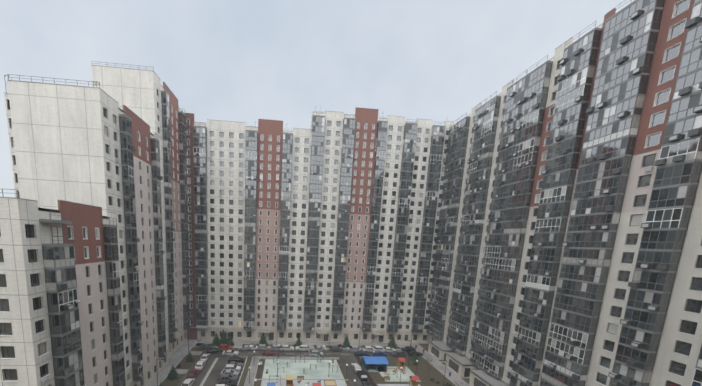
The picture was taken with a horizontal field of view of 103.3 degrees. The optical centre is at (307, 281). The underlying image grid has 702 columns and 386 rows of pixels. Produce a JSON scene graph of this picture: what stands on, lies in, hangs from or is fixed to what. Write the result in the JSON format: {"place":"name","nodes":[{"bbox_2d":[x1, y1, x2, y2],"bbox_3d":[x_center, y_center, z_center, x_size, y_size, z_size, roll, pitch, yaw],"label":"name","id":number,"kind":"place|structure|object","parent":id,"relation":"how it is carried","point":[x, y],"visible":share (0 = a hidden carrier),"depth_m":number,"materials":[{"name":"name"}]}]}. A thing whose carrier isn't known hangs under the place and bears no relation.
{"place":"outdoors","nodes":[
{"label":"outdoors","id":0,"kind":"place"},
{"bbox_2d":[0,189,125,385],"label":"building","id":1,"kind":"structure","parent":0,"point":[75,257],"depth_m":36.00,"materials":[{"name":"grey concrete"}]},
{"bbox_2d":[4,74,168,385],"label":"building","id":2,"kind":"structure","parent":0,"point":[65,141],"depth_m":49.51,"materials":[{"name":"grey"}]},
{"bbox_2d":[92,61,190,357],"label":"tall building","id":3,"kind":"structure","parent":0,"point":[148,99],"depth_m":76.92,"materials":[{"name":"grey concrete"}]},
{"bbox_2d":[286,375,293,385],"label":"play tower","id":4,"kind":"structure","parent":0,"point":[289,380],"depth_m":66.10,"materials":[{"name":"yellow plastic"}]},
{"bbox_2d":[177,348,423,385],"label":"road asphalt","id":5,"kind":"structure","parent":0,"point":[345,357],"depth_m":82.45,"materials":[{"name":"grey asphalt"}]},
{"bbox_2d":[181,378,195,385],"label":"white car","id":6,"kind":"object","parent":5,"relation":"on","point":[189,382],"visible":0.98,"depth_m":65.21,"materials":[{"name":"white metal"}]},
{"bbox_2d":[187,369,199,378],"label":"dark red car","id":7,"kind":"object","parent":5,"relation":"on","point":[193,373],"visible":0.98,"depth_m":69.75,"materials":[{"name":"red metal"}]},
{"bbox_2d":[195,361,205,369],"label":"white car","id":8,"kind":"object","parent":5,"relation":"on","point":[200,365],"visible":0.94,"depth_m":74.27,"materials":[{"name":"white metal"}]},
{"bbox_2d":[200,353,209,361],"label":"white car","id":9,"kind":"object","parent":5,"relation":"on","point":[204,357],"visible":0.9,"depth_m":79.50,"materials":[{"name":"white metal"}]},
{"bbox_2d":[199,344,214,349],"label":"grey car","id":10,"kind":"object","parent":5,"relation":"on","point":[205,346],"visible":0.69,"depth_m":87.49,"materials":[{"name":"grey metal"}]},
{"bbox_2d":[206,348,221,354],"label":"black car","id":11,"kind":"object","parent":5,"relation":"on","point":[213,350],"visible":0.94,"depth_m":84.93,"materials":[{"name":"black metal"}]},
{"bbox_2d":[218,344,232,349],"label":"red car","id":12,"kind":"object","parent":5,"relation":"on","point":[225,347],"visible":0.75,"depth_m":87.65,"materials":[{"name":"orange"}]},
{"bbox_2d":[217,379,236,385],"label":"black car","id":13,"kind":"object","parent":5,"relation":"on","point":[228,382],"visible":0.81,"depth_m":65.88,"materials":[{"name":"black metal"}]},
{"bbox_2d":[217,374,236,381],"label":"grey car","id":14,"kind":"object","parent":5,"relation":"on","point":[228,376],"visible":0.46,"depth_m":68.28,"materials":[{"name":"grey metal"}]},
{"bbox_2d":[220,369,239,376],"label":"silver car","id":15,"kind":"object","parent":5,"relation":"on","point":[231,372],"visible":0.77,"depth_m":71.36,"materials":[{"name":"grey metal"}]},
{"bbox_2d":[222,350,238,355],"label":"white car","id":16,"kind":"object","parent":5,"relation":"on","point":[229,352],"visible":0.98,"depth_m":83.77,"materials":[{"name":"white metal"}]},
{"bbox_2d":[223,364,240,371],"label":"white car","id":17,"kind":"object","parent":5,"relation":"on","point":[234,367],"visible":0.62,"depth_m":73.68,"materials":[{"name":"white metal"}]},
{"bbox_2d":[225,361,242,367],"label":"grey car","id":18,"kind":"object","parent":5,"relation":"on","point":[236,363],"visible":0.52,"depth_m":76.59,"materials":[{"name":"grey metal"}]},
{"bbox_2d":[228,356,243,362],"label":"black car","id":19,"kind":"object","parent":5,"relation":"on","point":[236,359],"visible":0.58,"depth_m":78.87,"materials":[{"name":"black metal"}]},
{"bbox_2d":[237,345,251,350],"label":"silver car","id":20,"kind":"object","parent":5,"relation":"on","point":[245,347],"visible":0.92,"depth_m":88.02,"materials":[{"name":"grey metal"}]},
{"bbox_2d":[249,345,257,350],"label":"white car","id":21,"kind":"object","parent":5,"relation":"on","point":[253,347],"visible":0.38,"depth_m":88.63,"materials":[{"name":"white metal"}]},
{"bbox_2d":[257,344,270,350],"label":"silver car","id":22,"kind":"object","parent":5,"relation":"on","point":[262,347],"visible":0.88,"depth_m":88.73,"materials":[{"name":"grey metal"}]},
{"bbox_2d":[262,350,277,355],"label":"dark red car","id":23,"kind":"object","parent":5,"relation":"on","point":[267,352],"visible":0.83,"depth_m":85.07,"materials":[{"name":"red metal"}]},
{"bbox_2d":[271,345,281,350],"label":"silver car","id":24,"kind":"object","parent":5,"relation":"on","point":[274,347],"visible":0.5,"depth_m":88.90,"materials":[{"name":"grey metal"}]},
{"bbox_2d":[280,345,293,350],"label":"white car","id":25,"kind":"object","parent":5,"relation":"on","point":[286,347],"visible":0.98,"depth_m":89.31,"materials":[{"name":"white metal"}]},
{"bbox_2d":[296,345,308,351],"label":"white car","id":26,"kind":"object","parent":5,"relation":"on","point":[303,348],"visible":0.94,"depth_m":89.81,"materials":[{"name":"white metal"}]},
{"bbox_2d":[309,350,322,356],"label":"silver car","id":27,"kind":"object","parent":5,"relation":"on","point":[312,353],"visible":0.79,"depth_m":85.85,"materials":[{"name":"grey metal"}]},
{"bbox_2d":[313,346,326,351],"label":"silver car","id":28,"kind":"object","parent":5,"relation":"on","point":[319,348],"visible":0.75,"depth_m":90.16,"materials":[{"name":"grey metal"}]},
{"bbox_2d":[329,345,342,351],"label":"grey car","id":29,"kind":"object","parent":5,"relation":"on","point":[332,348],"visible":1,"depth_m":90.79,"materials":[{"name":"grey metal"}]},
{"bbox_2d":[346,346,359,351],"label":"silver car","id":30,"kind":"object","parent":5,"relation":"on","point":[352,348],"visible":0.96,"depth_m":91.01,"materials":[{"name":"grey metal"}]},
{"bbox_2d":[351,363,361,371],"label":"white car","id":31,"kind":"object","parent":5,"relation":"on","point":[356,366],"visible":0.9,"depth_m":77.53,"materials":[{"name":"white metal"}]},
{"bbox_2d":[356,371,367,380],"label":"black car","id":32,"kind":"object","parent":5,"relation":"on","point":[362,375],"visible":1,"depth_m":72.27,"materials":[{"name":"black"}]},
{"bbox_2d":[354,351,369,355],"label":"dark blue car","id":33,"kind":"object","parent":5,"relation":"on","point":[359,353],"visible":0.81,"depth_m":87.58,"materials":[{"name":"blue"}]},
{"bbox_2d":[362,381,371,385],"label":"black car","id":34,"kind":"object","parent":5,"relation":"on","point":[365,383],"visible":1,"depth_m":68.52,"materials":[{"name":"black metal"}]},
{"bbox_2d":[363,346,375,351],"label":"white car","id":35,"kind":"object","parent":5,"relation":"on","point":[368,349],"visible":0.83,"depth_m":91.45,"materials":[{"name":"white metal"}]},
{"bbox_2d":[373,346,384,351],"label":"white car","id":36,"kind":"object","parent":5,"relation":"on","point":[380,348],"visible":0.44,"depth_m":91.97,"materials":[{"name":"white metal"}]},
{"bbox_2d":[372,350,386,356],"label":"blue car","id":37,"kind":"object","parent":5,"relation":"on","point":[379,353],"visible":0.88,"depth_m":87.96,"materials":[{"name":"blue metal"}]},
{"bbox_2d":[383,347,395,352],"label":"white car","id":38,"kind":"object","parent":5,"relation":"on","point":[388,349],"visible":0.81,"depth_m":92.03,"materials":[{"name":"white metal"}]},
{"bbox_2d":[390,350,405,356],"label":"grey car","id":39,"kind":"object","parent":5,"relation":"on","point":[398,353],"visible":1,"depth_m":88.86,"materials":[{"name":"grey metal"}]},
{"bbox_2d":[401,346,415,351],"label":"black car","id":40,"kind":"object","parent":5,"relation":"on","point":[407,348],"visible":0.81,"depth_m":92.98,"materials":[{"name":"black metal"}]},
{"bbox_2d":[407,350,422,355],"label":"black car","id":41,"kind":"object","parent":5,"relation":"on","point":[416,353],"visible":0.94,"depth_m":90.13,"materials":[{"name":"black metal"}]},
{"bbox_2d":[148,340,469,385],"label":"pavement","id":42,"kind":"structure","parent":0,"point":[178,355],"depth_m":84.29,"materials":[{"name":"grey concrete"}]},
{"bbox_2d":[0,0,633,196],"label":"sky","id":43,"kind":"structure","parent":0,"point":[248,61],"materials":[{"name":"white"}]},
{"bbox_2d":[132,330,503,385],"bbox_3d":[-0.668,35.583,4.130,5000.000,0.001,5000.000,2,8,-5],"label":"ground","id":44,"kind":"structure","parent":0,"point":[422,369],"depth_m":77.01,"materials":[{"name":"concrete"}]},
{"bbox_2d":[167,366,177,380],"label":"fir tree","id":45,"kind":"object","parent":44,"relation":"on","point":[172,376],"visible":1,"depth_m":68.71,"materials":[{"name":"green plant"}]},
{"bbox_2d":[186,353,193,361],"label":"fir tree","id":46,"kind":"object","parent":44,"relation":"on","point":[189,356],"visible":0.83,"depth_m":79.35,"materials":[{"name":"green plant"}]},
{"bbox_2d":[211,331,219,346],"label":"fir tree","id":47,"kind":"object","parent":44,"relation":"on","point":[215,342],"visible":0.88,"depth_m":90.53,"materials":[{"name":"green plant"}]},
{"bbox_2d":[219,329,227,344],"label":"fir tree","id":48,"kind":"object","parent":44,"relation":"on","point":[223,339],"visible":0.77,"depth_m":91.14,"materials":[{"name":"green plant"}]},
{"bbox_2d":[226,334,233,345],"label":"fir tree","id":49,"kind":"object","parent":44,"relation":"on","point":[229,340],"visible":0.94,"depth_m":91.04,"materials":[{"name":"green plant"}]},
{"bbox_2d":[259,332,267,345],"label":"fir tree","id":50,"kind":"object","parent":44,"relation":"on","point":[263,340],"visible":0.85,"depth_m":92.11,"materials":[{"name":"green plant"}]},
{"bbox_2d":[295,336,301,345],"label":"fir tree","id":51,"kind":"object","parent":44,"relation":"on","point":[298,342],"visible":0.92,"depth_m":93.48,"materials":[{"name":"green plant"}]},
{"bbox_2d":[185,105,468,343],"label":"building","id":52,"kind":"structure","parent":44,"relation":"on","point":[331,227],"depth_m":92.42,"materials":[{"name":"white concrete"}]},
{"bbox_2d":[261,359,420,385],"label":"playground surface","id":53,"kind":"object","parent":44,"relation":"on","point":[322,369],"visible":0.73,"depth_m":76.21,"materials":[{"name":"grey rubber"}]},
{"bbox_2d":[361,356,388,370],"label":"shelter canopy","id":54,"kind":"object","parent":53,"relation":"on","point":[376,361],"visible":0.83,"depth_m":78.97,"materials":[{"name":"blue metal"}]},
{"bbox_2d":[343,335,349,347],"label":"fir tree","id":55,"kind":"object","parent":44,"relation":"on","point":[346,343],"visible":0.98,"depth_m":94.64,"materials":[{"name":"green plant"}]},
{"bbox_2d":[357,356,376,385],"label":"playground fence","id":56,"kind":"object","parent":44,"relation":"on","point":[366,371],"visible":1,"depth_m":75.00,"materials":[{"name":"grey metal"}]},
{"bbox_2d":[387,336,396,348],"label":"fir tree","id":57,"kind":"object","parent":44,"relation":"on","point":[391,343],"visible":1,"depth_m":95.96,"materials":[{"name":"green plant"}]},
{"bbox_2d":[411,352,417,361],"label":"fir tree","id":58,"kind":"object","parent":44,"relation":"on","point":[414,357],"visible":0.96,"depth_m":86.41,"materials":[{"name":"green plant"}]},
{"bbox_2d":[428,341,508,385],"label":"entrance pavilions","id":59,"kind":"object","parent":44,"relation":"on","point":[460,366],"visible":0.96,"depth_m":77.22,"materials":[{"name":"white concrete"}]},
{"bbox_2d":[323,380,336,385],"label":"sandbox","id":60,"kind":"object","parent":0,"point":[329,382],"visible":1,"depth_m":70.02,"materials":[{"name":"beige sand"}]},
{"bbox_2d":[397,358,405,373],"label":"play tower","id":61,"kind":"structure","parent":0,"point":[401,364],"depth_m":79.25,"materials":[{"name":"brown"}]},
{"bbox_2d":[409,376,418,385],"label":"play tower","id":62,"kind":"structure","parent":0,"point":[413,382],"depth_m":68.75,"materials":[{"name":"red plastic"}]},
{"bbox_2d":[426,0,701,385],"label":"building","id":63,"kind":"structure","parent":0,"point":[568,251],"depth_m":48.71,"materials":[{"name":"concrete"},{"name":"glass"},{"name":"brick"}]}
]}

